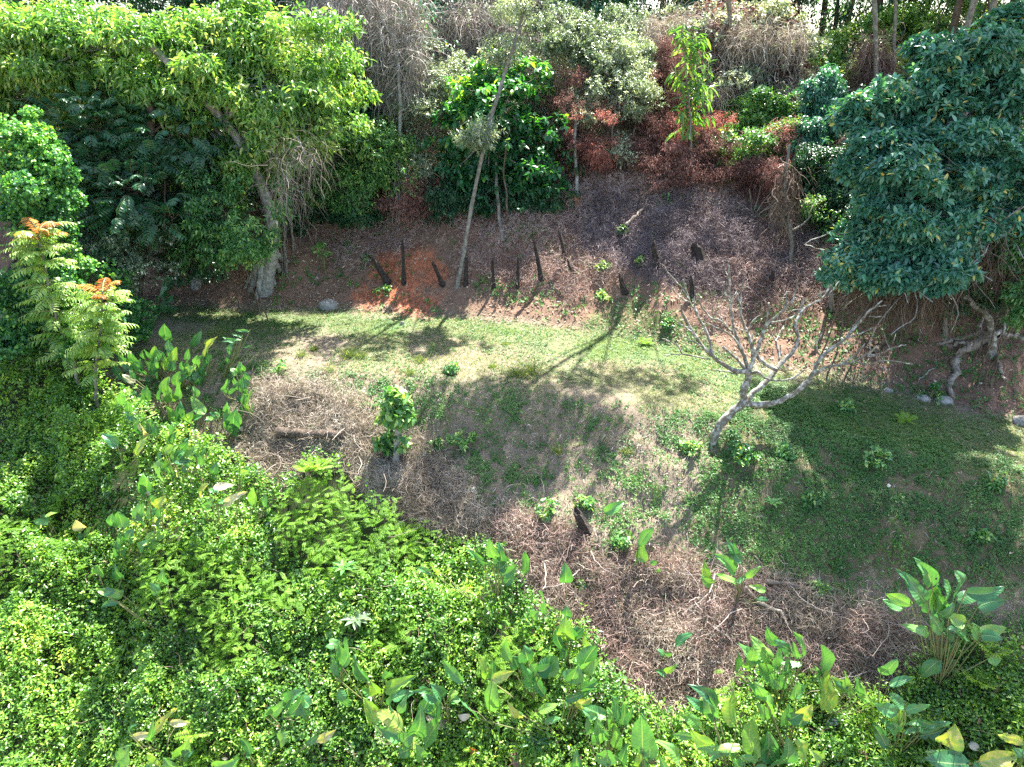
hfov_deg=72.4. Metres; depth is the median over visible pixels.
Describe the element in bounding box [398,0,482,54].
forest tree
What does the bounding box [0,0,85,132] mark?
forest tree
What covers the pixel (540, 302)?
bank weeds
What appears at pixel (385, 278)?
charred post
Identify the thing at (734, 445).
weed
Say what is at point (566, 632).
paddle leaf plant
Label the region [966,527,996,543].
weed
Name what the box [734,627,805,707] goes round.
paddle leaf plant
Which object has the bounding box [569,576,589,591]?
weed
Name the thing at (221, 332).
grass tuft
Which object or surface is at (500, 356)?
path grass
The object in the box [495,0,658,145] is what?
bank shrub
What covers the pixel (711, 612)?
dead bramble
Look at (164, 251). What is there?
brown forest tree
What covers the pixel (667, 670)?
paddle leaf plant
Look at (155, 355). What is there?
paddle leaf plant
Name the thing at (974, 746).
dead leaf
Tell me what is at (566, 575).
paddle leaf plant
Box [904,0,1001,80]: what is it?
forest tree
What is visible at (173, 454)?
paddle leaf plant
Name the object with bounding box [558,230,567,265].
charred post
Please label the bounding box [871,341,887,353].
fallen log
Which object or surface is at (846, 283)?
understorey shrub
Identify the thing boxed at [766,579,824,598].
fallen branch
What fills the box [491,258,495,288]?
charred post
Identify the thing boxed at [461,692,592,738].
paddle leaf plant
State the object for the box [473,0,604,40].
forest tree
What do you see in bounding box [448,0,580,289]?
leaning tree
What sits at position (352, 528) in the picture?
feathery thicket
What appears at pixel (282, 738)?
paddle leaf plant
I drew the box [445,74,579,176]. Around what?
brushwood
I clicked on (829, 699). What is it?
paddle leaf plant
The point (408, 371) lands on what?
grass tuft
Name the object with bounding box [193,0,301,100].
forest tree
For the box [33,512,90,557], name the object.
paddle leaf plant
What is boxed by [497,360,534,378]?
grass tuft
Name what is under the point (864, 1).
forest tree
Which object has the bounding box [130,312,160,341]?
paddle leaf plant
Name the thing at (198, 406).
paddle leaf plant
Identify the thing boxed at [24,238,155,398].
tree
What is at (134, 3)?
forest tree
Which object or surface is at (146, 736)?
paddle leaf plant
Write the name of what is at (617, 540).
weed
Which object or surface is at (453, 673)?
paddle leaf plant
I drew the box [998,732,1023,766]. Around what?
paddle leaf plant
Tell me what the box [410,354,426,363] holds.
grass tuft
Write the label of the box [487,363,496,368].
grass tuft
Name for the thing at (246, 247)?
understorey shrub
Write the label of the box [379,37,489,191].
bank shrub
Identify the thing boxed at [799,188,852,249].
bank shrub
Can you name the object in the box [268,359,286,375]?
weed
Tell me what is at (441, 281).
charred post
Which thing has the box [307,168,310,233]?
liana
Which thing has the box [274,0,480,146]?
forest tree
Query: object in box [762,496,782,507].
rosette plant
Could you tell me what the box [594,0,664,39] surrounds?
forest tree
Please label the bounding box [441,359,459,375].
weed
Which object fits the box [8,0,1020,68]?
sky
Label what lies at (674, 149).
dead shrub
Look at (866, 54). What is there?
dead vine curtain
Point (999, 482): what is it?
weed
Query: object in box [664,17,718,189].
long leaved sapling
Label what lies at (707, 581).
paddle leaf plant
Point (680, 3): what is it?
forest tree
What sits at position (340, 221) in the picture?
shrub
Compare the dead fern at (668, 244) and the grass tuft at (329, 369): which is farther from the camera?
the dead fern at (668, 244)
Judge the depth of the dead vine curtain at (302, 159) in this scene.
16.89 m
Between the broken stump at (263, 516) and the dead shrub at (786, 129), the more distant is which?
the dead shrub at (786, 129)
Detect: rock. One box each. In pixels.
[318,299,337,310]
[882,388,893,392]
[915,394,930,401]
[934,395,953,404]
[1012,415,1023,426]
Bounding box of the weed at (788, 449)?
[773,440,795,461]
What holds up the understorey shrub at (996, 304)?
on the ground at (590, 392)
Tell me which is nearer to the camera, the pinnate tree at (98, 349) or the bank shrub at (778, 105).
the pinnate tree at (98, 349)
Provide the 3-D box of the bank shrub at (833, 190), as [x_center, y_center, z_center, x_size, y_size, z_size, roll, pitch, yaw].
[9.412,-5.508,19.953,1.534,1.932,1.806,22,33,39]
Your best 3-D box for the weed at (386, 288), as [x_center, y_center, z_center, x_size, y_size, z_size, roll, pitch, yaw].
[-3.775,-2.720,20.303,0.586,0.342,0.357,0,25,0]
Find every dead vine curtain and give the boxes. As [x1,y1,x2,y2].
[233,104,360,241]
[804,201,1023,357]
[827,20,910,149]
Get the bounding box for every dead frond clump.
[727,187,776,217]
[757,138,820,196]
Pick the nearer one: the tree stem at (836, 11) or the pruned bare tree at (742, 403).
the pruned bare tree at (742, 403)
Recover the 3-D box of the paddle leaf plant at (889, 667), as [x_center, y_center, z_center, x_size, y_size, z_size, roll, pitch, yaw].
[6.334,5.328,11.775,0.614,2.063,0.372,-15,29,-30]
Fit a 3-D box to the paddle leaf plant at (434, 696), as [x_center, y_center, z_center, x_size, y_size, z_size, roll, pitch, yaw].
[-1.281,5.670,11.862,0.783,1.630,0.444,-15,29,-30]
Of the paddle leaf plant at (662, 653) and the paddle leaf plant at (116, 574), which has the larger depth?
the paddle leaf plant at (116, 574)
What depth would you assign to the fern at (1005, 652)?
12.06 m
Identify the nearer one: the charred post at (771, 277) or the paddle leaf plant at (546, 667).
the paddle leaf plant at (546, 667)
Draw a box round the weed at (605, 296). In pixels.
[596,288,612,302]
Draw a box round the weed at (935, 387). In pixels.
[916,381,946,404]
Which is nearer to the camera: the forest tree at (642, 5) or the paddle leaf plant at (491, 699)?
the paddle leaf plant at (491, 699)
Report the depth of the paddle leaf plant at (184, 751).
11.89 m
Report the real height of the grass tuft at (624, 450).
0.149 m
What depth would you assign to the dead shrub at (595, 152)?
20.81 m
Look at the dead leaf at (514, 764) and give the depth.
11.79 m
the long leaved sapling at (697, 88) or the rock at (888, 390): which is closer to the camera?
the rock at (888, 390)
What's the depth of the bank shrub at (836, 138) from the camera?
20.86 m
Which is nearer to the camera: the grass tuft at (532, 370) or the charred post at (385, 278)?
the grass tuft at (532, 370)
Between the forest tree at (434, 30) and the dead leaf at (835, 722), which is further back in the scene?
the forest tree at (434, 30)
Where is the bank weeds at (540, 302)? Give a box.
[156,108,1023,420]
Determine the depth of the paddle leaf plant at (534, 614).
12.14 m
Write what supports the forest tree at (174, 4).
on the ground at (590, 392)
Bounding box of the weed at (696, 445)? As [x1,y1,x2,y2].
[679,440,702,456]
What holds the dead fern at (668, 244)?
on the ground at (590, 392)
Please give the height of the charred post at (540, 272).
1.374 m
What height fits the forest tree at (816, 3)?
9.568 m
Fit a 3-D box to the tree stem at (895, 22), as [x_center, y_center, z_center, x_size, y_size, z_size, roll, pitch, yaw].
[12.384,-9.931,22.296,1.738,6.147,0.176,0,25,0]
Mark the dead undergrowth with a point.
(573, 213)
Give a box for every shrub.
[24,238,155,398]
[48,164,143,307]
[75,212,180,328]
[141,175,229,309]
[164,165,297,320]
[280,70,428,153]
[293,126,370,237]
[335,114,429,230]
[336,171,376,234]
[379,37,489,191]
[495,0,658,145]
[533,63,613,184]
[563,106,621,193]
[564,65,668,163]
[601,127,644,172]
[634,33,706,159]
[641,121,737,194]
[656,98,738,160]
[706,85,806,170]
[717,114,803,185]
[757,116,811,163]
[775,141,860,244]
[781,61,848,164]
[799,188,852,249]
[803,0,1008,111]
[814,253,895,380]
[815,170,853,214]
[825,82,872,165]
[940,271,1023,362]
[976,233,1023,388]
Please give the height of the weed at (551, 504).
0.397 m
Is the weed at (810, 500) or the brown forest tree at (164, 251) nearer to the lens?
the weed at (810, 500)
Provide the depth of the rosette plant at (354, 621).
12.85 m
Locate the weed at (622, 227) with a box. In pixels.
[615,224,628,235]
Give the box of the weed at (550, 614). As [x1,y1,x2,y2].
[537,603,561,626]
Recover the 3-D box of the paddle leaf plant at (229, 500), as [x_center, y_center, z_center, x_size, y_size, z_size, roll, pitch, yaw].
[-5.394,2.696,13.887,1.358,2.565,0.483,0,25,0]
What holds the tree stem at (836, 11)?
on the ground at (590, 392)
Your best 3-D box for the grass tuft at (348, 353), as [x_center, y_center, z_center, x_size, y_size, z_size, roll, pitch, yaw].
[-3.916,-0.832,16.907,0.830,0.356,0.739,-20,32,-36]
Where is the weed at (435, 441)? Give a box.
[421,437,445,455]
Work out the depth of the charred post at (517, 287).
19.78 m
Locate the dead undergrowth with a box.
[301,153,866,334]
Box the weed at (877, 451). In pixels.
[861,445,892,469]
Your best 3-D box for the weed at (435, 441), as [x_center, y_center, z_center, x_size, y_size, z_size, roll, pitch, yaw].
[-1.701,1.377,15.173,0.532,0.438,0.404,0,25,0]
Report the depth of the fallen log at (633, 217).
20.53 m
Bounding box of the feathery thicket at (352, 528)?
[0,328,1023,766]
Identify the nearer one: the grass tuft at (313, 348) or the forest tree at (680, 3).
the grass tuft at (313, 348)
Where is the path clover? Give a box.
[70,297,1023,481]
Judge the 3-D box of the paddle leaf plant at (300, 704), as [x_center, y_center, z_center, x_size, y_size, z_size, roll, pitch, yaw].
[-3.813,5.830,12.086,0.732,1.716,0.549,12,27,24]
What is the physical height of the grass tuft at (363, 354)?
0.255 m
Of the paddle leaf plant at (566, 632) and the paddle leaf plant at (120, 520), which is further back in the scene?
the paddle leaf plant at (120, 520)
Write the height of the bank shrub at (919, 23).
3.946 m
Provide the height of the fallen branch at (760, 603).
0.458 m
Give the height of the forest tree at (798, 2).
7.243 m
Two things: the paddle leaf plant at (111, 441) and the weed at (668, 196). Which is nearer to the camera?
the paddle leaf plant at (111, 441)
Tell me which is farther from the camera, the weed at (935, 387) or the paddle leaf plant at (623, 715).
the weed at (935, 387)
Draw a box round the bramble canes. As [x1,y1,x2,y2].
[239,378,926,731]
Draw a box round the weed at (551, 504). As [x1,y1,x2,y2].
[534,497,557,523]
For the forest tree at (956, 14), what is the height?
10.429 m
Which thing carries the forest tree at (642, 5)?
on the ground at (590, 392)
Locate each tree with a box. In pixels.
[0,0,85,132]
[0,0,382,299]
[0,104,88,372]
[0,217,106,403]
[14,80,244,299]
[21,0,175,53]
[62,277,138,416]
[96,0,308,137]
[138,0,292,93]
[148,82,171,273]
[191,125,200,289]
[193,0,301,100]
[274,0,456,218]
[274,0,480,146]
[290,0,434,117]
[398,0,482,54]
[418,0,574,114]
[419,47,585,240]
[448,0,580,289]
[460,0,605,37]
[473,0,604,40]
[489,0,644,70]
[517,0,534,53]
[534,0,642,24]
[573,111,581,216]
[592,0,678,25]
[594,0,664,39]
[609,0,751,26]
[628,0,669,24]
[662,259,912,448]
[682,0,824,73]
[726,0,732,65]
[744,0,860,71]
[757,0,824,71]
[759,145,816,268]
[801,0,866,55]
[802,0,964,83]
[810,0,907,62]
[817,0,1023,301]
[828,0,950,79]
[837,0,962,48]
[901,0,1021,120]
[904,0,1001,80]
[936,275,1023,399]
[962,0,977,35]
[962,0,997,115]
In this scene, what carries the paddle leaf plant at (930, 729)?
on the ground at (590, 392)
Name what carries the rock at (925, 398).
on the ground at (590, 392)
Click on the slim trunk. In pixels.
(292, 237)
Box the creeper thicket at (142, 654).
[0,332,1023,766]
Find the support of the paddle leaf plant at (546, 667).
on the ground at (590, 392)
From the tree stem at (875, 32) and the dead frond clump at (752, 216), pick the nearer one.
the dead frond clump at (752, 216)
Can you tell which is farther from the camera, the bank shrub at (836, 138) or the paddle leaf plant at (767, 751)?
the bank shrub at (836, 138)
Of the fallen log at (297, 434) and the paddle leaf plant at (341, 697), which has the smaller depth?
the paddle leaf plant at (341, 697)
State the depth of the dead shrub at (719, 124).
21.13 m
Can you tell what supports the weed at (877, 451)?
on the ground at (590, 392)
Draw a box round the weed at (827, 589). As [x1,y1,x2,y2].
[807,579,832,597]
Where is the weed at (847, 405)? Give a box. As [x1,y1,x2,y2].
[836,397,857,412]
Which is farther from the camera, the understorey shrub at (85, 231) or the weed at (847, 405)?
the understorey shrub at (85, 231)
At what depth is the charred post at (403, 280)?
20.18 m
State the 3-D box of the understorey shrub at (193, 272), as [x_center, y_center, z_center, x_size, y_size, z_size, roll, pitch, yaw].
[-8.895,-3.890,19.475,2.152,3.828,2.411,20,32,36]
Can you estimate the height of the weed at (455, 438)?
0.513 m
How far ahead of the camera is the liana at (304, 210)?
20.94 m
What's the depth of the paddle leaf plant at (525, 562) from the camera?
12.94 m
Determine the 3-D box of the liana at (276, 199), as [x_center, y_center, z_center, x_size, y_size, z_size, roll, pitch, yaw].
[-6.862,-5.720,20.379,0.634,3.946,0.299,0,25,0]
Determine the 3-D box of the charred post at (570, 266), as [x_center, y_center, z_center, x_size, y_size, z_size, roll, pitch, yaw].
[1.713,-3.187,19.778,0.356,0.731,0.171,0,25,0]
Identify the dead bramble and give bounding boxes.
[485,484,925,728]
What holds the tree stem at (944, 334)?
on the ground at (590, 392)
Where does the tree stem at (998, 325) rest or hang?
on the ground at (590, 392)
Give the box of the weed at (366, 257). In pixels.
[359,252,372,262]
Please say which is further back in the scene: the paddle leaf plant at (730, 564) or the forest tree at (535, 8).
the forest tree at (535, 8)
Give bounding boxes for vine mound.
[626,0,835,128]
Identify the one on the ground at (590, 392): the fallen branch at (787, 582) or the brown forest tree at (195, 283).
the brown forest tree at (195, 283)
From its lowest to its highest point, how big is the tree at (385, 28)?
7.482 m
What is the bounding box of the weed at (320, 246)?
[310,241,333,271]
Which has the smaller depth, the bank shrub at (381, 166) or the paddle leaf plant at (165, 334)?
the paddle leaf plant at (165, 334)
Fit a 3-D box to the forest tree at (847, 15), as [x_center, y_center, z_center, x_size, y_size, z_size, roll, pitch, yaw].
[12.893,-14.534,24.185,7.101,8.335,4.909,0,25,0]
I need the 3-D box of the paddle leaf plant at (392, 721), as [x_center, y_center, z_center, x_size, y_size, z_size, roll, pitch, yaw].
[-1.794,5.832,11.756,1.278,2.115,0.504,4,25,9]
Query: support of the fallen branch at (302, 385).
on the dry straw
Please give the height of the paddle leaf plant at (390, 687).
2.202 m
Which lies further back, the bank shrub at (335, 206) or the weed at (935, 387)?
the bank shrub at (335, 206)
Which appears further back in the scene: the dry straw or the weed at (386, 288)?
the weed at (386, 288)
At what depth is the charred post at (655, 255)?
19.32 m
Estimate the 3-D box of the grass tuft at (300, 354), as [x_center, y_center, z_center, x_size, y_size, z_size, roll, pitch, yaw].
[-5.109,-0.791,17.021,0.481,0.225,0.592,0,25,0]
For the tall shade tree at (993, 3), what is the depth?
19.90 m
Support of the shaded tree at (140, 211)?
on the ground at (590, 392)
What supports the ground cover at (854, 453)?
on the ground at (590, 392)
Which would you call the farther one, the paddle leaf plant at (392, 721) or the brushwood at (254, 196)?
the brushwood at (254, 196)
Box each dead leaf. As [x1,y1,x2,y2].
[426,714,445,729]
[458,714,469,720]
[510,753,526,766]
[825,718,840,726]
[969,740,978,750]
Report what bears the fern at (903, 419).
on the ground at (590, 392)
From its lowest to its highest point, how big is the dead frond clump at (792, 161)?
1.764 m
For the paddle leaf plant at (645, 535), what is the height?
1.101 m
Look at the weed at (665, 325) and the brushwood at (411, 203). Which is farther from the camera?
the brushwood at (411, 203)
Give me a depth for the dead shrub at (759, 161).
20.51 m
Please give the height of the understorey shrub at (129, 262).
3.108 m
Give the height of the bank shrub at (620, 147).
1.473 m
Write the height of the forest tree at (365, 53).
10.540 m
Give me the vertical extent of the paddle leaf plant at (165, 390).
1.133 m
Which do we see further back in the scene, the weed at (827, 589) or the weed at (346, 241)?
the weed at (346, 241)
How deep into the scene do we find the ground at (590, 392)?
15.36 m
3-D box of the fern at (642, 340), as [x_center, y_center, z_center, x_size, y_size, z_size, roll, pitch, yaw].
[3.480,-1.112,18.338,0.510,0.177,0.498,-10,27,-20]
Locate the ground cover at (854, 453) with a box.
[40,347,1023,718]
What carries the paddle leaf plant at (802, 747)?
on the ground at (590, 392)
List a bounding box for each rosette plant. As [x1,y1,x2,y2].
[330,559,355,599]
[339,605,371,637]
[518,730,548,758]
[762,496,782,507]
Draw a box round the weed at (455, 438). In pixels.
[444,429,478,452]
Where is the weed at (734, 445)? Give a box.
[727,429,760,466]
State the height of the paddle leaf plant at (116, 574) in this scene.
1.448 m
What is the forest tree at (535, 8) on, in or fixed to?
on the ground at (590, 392)
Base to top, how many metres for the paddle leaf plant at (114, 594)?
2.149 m
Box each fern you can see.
[174,715,213,742]
[292,459,319,472]
[300,457,332,471]
[398,737,420,755]
[561,176,822,317]
[636,336,654,344]
[893,411,917,424]
[924,710,949,726]
[962,667,999,689]
[976,641,1011,658]
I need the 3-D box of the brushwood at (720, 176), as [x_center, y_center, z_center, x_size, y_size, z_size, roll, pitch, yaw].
[5.421,-6.293,20.849,6.282,2.114,2.182,12,28,24]
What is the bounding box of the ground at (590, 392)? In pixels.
[0,42,1023,766]
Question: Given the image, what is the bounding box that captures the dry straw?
[227,351,930,722]
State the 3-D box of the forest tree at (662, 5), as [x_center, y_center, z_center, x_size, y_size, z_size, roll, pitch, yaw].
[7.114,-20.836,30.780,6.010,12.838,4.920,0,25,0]
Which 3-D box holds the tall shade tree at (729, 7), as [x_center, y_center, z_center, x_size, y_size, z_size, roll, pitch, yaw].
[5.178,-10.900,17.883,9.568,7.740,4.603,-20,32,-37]
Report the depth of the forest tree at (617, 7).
29.85 m
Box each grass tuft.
[199,315,239,338]
[293,348,306,357]
[309,342,320,351]
[315,361,336,372]
[333,340,363,359]
[352,347,369,359]
[402,367,414,375]
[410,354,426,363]
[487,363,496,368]
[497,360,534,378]
[520,352,554,378]
[550,443,564,455]
[619,445,633,454]
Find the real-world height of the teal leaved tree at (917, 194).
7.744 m
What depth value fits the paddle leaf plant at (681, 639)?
12.07 m
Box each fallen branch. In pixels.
[288,382,305,399]
[743,586,788,624]
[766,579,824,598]
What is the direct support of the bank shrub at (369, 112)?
on the ground at (590, 392)
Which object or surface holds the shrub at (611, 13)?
on the ground at (590, 392)
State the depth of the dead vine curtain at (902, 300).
16.34 m
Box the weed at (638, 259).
[633,254,644,267]
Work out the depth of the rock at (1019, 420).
16.07 m
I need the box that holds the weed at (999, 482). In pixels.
[985,470,1007,491]
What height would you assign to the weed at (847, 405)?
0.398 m
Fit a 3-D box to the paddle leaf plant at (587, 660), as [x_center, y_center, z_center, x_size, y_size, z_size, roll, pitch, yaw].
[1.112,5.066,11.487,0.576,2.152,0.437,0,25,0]
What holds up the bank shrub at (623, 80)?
on the ground at (590, 392)
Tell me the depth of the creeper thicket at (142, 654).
12.95 m
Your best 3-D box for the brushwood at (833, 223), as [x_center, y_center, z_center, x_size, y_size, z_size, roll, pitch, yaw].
[11.162,-3.356,18.194,5.698,2.185,2.966,7,26,15]
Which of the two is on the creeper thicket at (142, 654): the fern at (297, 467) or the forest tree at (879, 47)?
the fern at (297, 467)
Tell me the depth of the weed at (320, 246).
20.77 m
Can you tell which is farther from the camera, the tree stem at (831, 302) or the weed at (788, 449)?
the tree stem at (831, 302)
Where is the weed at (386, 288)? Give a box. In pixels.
[372,284,390,294]
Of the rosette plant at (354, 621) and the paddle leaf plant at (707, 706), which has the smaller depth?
the paddle leaf plant at (707, 706)
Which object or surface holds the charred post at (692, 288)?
on the ground at (590, 392)
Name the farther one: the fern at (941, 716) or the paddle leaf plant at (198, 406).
the paddle leaf plant at (198, 406)
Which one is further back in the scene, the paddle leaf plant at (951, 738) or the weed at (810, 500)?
the weed at (810, 500)
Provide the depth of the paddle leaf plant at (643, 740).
10.78 m
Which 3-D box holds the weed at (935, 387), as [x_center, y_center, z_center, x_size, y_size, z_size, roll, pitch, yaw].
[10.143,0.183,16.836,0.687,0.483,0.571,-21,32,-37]
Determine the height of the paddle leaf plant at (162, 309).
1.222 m
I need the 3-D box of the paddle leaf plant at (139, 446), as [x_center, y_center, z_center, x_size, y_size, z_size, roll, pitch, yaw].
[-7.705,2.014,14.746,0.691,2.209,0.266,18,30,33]
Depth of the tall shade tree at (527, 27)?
22.82 m
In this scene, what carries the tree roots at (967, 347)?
on the ground at (590, 392)
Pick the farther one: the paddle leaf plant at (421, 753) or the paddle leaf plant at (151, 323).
the paddle leaf plant at (151, 323)
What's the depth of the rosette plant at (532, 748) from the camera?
11.72 m
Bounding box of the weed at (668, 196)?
[656,192,671,204]
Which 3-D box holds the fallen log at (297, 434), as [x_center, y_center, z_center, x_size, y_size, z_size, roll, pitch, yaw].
[-4.385,1.119,15.118,1.628,0.414,0.315,8,26,16]
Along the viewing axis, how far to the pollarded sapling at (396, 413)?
14.41 m
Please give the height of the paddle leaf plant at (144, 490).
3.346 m
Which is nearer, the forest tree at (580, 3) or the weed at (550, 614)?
the weed at (550, 614)
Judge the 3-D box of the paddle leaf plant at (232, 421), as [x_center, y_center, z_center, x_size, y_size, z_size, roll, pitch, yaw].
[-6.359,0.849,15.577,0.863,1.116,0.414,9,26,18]
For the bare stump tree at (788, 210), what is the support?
on the ground at (590, 392)
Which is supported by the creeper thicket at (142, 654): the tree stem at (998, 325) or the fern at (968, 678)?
the fern at (968, 678)
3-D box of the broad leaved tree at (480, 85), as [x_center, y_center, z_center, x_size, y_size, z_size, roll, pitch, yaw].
[-0.208,-7.160,20.906,4.591,5.404,3.470,12,27,24]
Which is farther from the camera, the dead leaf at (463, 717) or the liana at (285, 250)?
the liana at (285, 250)
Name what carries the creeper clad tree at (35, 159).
on the ground at (590, 392)
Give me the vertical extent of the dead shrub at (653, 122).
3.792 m
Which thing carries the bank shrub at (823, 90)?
on the ground at (590, 392)
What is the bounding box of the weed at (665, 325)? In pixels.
[661,316,676,329]
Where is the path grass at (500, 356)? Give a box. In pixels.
[17,304,1023,515]
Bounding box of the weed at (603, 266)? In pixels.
[594,260,611,272]
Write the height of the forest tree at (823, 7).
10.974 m
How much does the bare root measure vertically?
0.586 m
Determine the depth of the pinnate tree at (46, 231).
15.00 m
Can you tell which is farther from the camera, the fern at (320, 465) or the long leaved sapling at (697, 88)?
the long leaved sapling at (697, 88)
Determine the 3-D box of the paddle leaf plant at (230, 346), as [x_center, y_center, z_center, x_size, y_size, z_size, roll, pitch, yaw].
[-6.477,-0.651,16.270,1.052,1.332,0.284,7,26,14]
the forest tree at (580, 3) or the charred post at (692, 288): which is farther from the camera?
the forest tree at (580, 3)
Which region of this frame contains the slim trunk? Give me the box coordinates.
[280,166,294,250]
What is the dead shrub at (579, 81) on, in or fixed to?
on the ground at (590, 392)
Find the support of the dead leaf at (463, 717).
on the creeper thicket at (142, 654)
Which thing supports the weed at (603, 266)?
on the ground at (590, 392)
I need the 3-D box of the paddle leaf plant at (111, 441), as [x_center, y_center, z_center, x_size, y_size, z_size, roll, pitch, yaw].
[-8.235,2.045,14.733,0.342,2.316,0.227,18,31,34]
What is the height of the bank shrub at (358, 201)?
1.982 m
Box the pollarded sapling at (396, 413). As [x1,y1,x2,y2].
[372,384,417,465]
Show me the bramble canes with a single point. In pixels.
(637, 582)
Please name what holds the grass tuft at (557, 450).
on the ground at (590, 392)
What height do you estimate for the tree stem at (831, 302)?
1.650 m
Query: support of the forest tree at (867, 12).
on the ground at (590, 392)
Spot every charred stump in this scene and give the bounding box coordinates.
[573,506,592,536]
[691,243,707,264]
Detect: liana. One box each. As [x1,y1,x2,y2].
[270,155,279,249]
[272,156,287,274]
[300,170,306,239]
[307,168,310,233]
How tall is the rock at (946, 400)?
0.306 m
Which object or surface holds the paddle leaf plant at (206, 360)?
on the ground at (590, 392)
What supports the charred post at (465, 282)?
on the ground at (590, 392)
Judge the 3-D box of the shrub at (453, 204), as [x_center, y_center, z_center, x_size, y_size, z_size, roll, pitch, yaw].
[-0.387,-5.865,21.113,5.076,2.206,2.636,0,25,0]
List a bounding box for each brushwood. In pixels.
[40,105,315,225]
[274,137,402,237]
[371,173,448,232]
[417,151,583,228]
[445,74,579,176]
[588,132,803,206]
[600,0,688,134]
[824,215,1009,288]
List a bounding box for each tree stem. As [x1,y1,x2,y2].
[828,288,833,312]
[829,0,839,58]
[872,0,878,77]
[892,0,896,71]
[942,296,948,340]
[977,286,985,329]
[996,278,1006,330]
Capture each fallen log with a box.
[275,426,344,439]
[625,197,648,225]
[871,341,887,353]
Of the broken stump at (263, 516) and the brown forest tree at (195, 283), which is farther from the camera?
the brown forest tree at (195, 283)
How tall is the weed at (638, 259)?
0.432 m
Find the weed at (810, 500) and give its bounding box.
[801,489,824,508]
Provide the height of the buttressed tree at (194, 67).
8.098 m
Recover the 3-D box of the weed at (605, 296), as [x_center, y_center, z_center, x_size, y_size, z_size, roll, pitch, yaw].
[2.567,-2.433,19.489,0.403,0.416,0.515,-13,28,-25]
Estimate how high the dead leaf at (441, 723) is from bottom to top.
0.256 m
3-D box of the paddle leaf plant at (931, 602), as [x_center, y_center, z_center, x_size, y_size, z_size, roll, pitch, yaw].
[7.130,4.113,11.572,2.302,3.144,0.523,-3,25,-5]
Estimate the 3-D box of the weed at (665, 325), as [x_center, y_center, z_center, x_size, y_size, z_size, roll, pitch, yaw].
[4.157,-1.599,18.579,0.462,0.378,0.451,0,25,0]
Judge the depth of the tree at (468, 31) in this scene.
22.95 m
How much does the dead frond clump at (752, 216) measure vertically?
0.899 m
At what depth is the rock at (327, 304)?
20.10 m
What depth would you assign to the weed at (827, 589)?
12.98 m
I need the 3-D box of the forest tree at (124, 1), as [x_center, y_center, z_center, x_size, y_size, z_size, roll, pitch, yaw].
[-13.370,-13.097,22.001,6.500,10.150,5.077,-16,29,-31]
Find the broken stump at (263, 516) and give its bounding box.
[260,506,274,522]
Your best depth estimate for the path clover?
17.15 m
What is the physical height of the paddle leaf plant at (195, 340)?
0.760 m
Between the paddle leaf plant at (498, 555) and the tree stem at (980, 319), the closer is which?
the paddle leaf plant at (498, 555)
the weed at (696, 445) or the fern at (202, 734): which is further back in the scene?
the weed at (696, 445)
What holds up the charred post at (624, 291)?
on the ground at (590, 392)
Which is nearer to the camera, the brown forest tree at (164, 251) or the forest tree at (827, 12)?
the brown forest tree at (164, 251)
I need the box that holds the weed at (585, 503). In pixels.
[574,494,597,511]
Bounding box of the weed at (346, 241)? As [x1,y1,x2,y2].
[342,240,356,253]
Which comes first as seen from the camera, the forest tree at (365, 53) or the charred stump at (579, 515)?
the charred stump at (579, 515)
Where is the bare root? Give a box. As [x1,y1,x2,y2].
[309,272,319,299]
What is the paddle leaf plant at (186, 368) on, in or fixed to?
on the ground at (590, 392)
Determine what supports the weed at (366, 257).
on the ground at (590, 392)
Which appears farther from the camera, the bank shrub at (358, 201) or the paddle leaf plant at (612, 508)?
the bank shrub at (358, 201)
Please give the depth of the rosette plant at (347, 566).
13.21 m
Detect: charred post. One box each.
[372,257,391,284]
[401,240,406,285]
[431,261,444,287]
[463,252,468,286]
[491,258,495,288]
[515,255,519,289]
[532,238,544,282]
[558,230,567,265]
[567,259,576,281]
[618,274,628,295]
[651,239,661,269]
[689,274,695,298]
[768,270,774,292]
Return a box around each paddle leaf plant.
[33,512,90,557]
[91,564,123,607]
[96,569,180,644]
[101,433,131,504]
[106,512,168,576]
[112,340,177,382]
[113,739,238,766]
[117,370,182,422]
[127,708,188,763]
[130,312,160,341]
[131,457,166,585]
[133,400,202,449]
[134,436,148,474]
[146,274,178,316]
[156,441,218,522]
[159,323,172,342]
[171,348,198,389]
[190,330,208,355]
[191,386,206,423]
[193,337,215,384]
[198,467,266,564]
[205,402,241,439]
[221,329,251,377]
[221,361,253,416]
[239,729,335,766]
[263,688,311,741]
[325,639,351,707]
[330,637,415,708]
[363,689,441,761]
[410,683,460,733]
[416,537,516,618]
[416,744,426,766]
[442,659,465,712]
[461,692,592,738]
[478,638,558,706]
[484,670,511,731]
[522,551,528,580]
[530,590,546,644]
[553,606,589,669]
[559,562,572,599]
[563,645,598,728]
[570,713,681,766]
[581,696,633,766]
[601,501,624,518]
[634,528,660,572]
[655,664,677,680]
[657,649,672,661]
[672,684,736,766]
[675,633,692,655]
[701,561,714,589]
[709,713,798,766]
[713,539,768,603]
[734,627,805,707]
[747,682,812,746]
[794,739,824,766]
[815,644,875,720]
[872,693,951,757]
[875,659,913,723]
[883,558,1006,689]
[923,724,1017,766]
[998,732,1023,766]
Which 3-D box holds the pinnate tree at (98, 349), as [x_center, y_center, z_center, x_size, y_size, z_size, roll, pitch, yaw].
[-8.990,-0.541,15.503,1.903,3.535,1.317,0,25,0]
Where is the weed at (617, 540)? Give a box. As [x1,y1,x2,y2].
[609,531,634,551]
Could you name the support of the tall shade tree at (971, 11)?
on the ground at (590, 392)
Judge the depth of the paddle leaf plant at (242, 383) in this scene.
15.86 m

